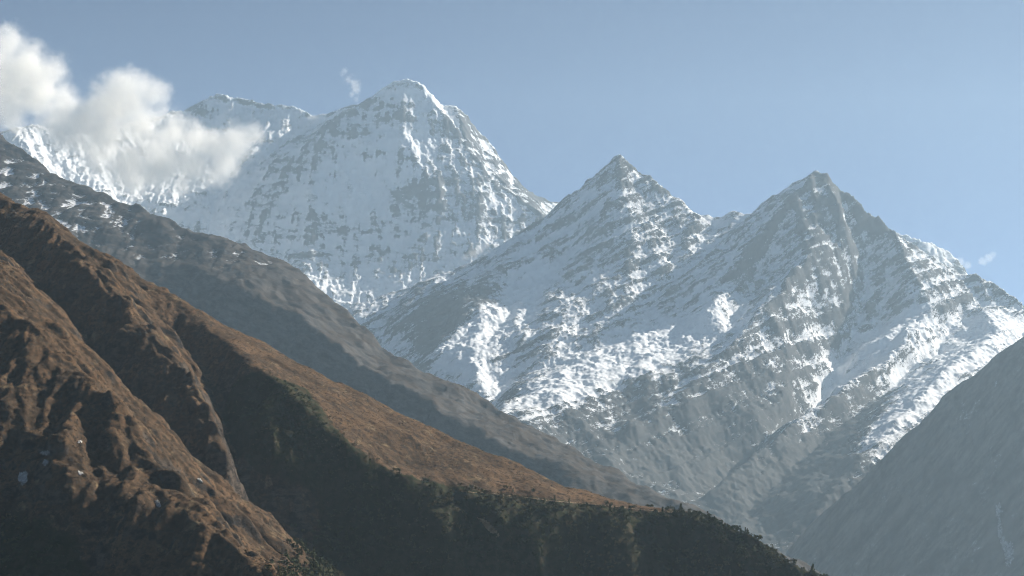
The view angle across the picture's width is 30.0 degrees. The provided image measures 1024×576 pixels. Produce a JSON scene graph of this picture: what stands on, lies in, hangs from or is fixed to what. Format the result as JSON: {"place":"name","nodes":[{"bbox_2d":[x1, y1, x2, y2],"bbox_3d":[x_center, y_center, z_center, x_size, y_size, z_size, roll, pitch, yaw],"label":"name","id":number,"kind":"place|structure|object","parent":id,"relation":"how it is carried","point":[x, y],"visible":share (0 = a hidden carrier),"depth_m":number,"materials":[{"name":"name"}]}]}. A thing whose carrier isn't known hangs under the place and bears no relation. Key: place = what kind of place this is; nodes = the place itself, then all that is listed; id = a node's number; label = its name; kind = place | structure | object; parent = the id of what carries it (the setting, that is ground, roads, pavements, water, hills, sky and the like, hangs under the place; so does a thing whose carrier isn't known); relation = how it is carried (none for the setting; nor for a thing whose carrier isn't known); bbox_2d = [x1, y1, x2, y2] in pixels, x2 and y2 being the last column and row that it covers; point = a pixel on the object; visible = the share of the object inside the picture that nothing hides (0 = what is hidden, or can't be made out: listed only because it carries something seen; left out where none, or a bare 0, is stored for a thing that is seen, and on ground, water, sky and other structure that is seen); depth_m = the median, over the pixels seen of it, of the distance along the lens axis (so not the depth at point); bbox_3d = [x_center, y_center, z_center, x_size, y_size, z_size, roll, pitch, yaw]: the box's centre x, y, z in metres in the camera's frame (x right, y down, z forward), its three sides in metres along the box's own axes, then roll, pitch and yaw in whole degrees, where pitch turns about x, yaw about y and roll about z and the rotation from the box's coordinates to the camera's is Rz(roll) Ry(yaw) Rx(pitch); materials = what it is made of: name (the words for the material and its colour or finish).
{"place":"outdoors","nodes":[
{"label":"outdoors","id":0,"kind":"place"},
{"bbox_2d":[0,79,558,309],"bbox_3d":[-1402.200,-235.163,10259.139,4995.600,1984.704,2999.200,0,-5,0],"label":"snow mountain","id":1,"kind":"structure","parent":0,"point":[394,186],"depth_m":10326.19,"materials":[{"name":"white snow"}]},
{"bbox_2d":[0,192,813,575],"bbox_3d":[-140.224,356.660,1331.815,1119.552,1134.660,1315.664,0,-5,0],"label":"grass hill","id":2,"kind":"structure","parent":0,"point":[250,444],"depth_m":1314.17,"materials":[{"name":"brown plant"}]},
{"bbox_2d":[18,470,27,485],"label":"rock outcrop","id":3,"kind":"object","parent":2,"relation":"on","point":[22,478],"visible":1,"depth_m":975.08,"materials":[{"name":"grey stone"}]},
{"bbox_2d":[40,450,49,454],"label":"rock outcrop","id":4,"kind":"object","parent":2,"relation":"on","point":[45,452],"visible":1,"depth_m":978.07,"materials":[{"name":"grey stone"}]},
{"bbox_2d":[155,500,160,507],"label":"rock outcrop","id":5,"kind":"object","parent":2,"relation":"on","point":[158,504],"visible":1,"depth_m":940.24,"materials":[{"name":"grey stone"}]},
{"bbox_2d":[223,365,391,514],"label":"scrub","id":6,"kind":"object","parent":2,"relation":"on","point":[264,401],"visible":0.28,"depth_m":1357.51,"materials":[{"name":"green plant"}]},
{"bbox_2d":[0,197,712,575],"bbox_3d":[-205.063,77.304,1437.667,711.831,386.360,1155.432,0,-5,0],"label":"grass tussocks","id":7,"kind":"object","parent":2,"relation":"on","point":[152,411],"depth_m":1175.30,"materials":[{"name":"brown plant"}]},
{"bbox_2d":[478,518,498,536],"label":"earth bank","id":8,"kind":"structure","parent":2,"relation":"on","point":[488,527],"depth_m":1319.52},
{"bbox_2d":[264,442,828,575],"bbox_3d":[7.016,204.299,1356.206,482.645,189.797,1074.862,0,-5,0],"label":"forest","id":9,"kind":"object","parent":2,"relation":"on","point":[314,560],"visible":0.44,"depth_m":1324.66,"materials":[{"name":"green plant"}]},
{"bbox_2d":[461,491,687,512],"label":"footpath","id":10,"kind":"structure","parent":2,"relation":"on","point":[573,502],"depth_m":1359.18,"materials":[{"name":"brown soil"}]},
{"bbox_2d":[0,134,820,575],"bbox_3d":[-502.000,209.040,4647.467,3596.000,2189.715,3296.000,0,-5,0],"label":"brown ridge","id":11,"kind":"structure","parent":0,"point":[288,310],"depth_m":4455.54,"materials":[{"name":"stone"}]},
{"bbox_2d":[0,0,1023,305],"label":"sky","id":12,"kind":"structure","parent":0,"point":[914,109],"materials":[{"name":"blue"}]},
{"bbox_2d":[348,154,1023,555],"bbox_3d":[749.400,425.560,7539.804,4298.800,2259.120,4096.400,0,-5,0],"label":"rocky mountain","id":13,"kind":"structure","parent":0,"point":[782,370],"depth_m":7586.88,"materials":[{"name":"white snow"}]},
{"bbox_2d":[786,337,1023,575],"bbox_3d":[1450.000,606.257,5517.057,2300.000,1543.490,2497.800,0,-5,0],"label":"dark mountain spur","id":14,"kind":"structure","parent":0,"point":[935,487],"depth_m":5533.67,"materials":[{"name":"grey stone"}]},
{"bbox_2d":[996,502,1013,566],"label":"rock scar","id":15,"kind":"object","parent":14,"relation":"on","point":[1007,548],"visible":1,"depth_m":5339.44,"materials":[{"name":"stone"}]},
{"bbox_2d":[897,233,967,274],"bbox_3d":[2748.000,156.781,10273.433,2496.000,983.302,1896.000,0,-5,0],"label":"snow ridge","id":16,"kind":"structure","parent":0,"point":[946,258],"depth_m":10107.12,"materials":[{"name":"white snow"}]}
]}

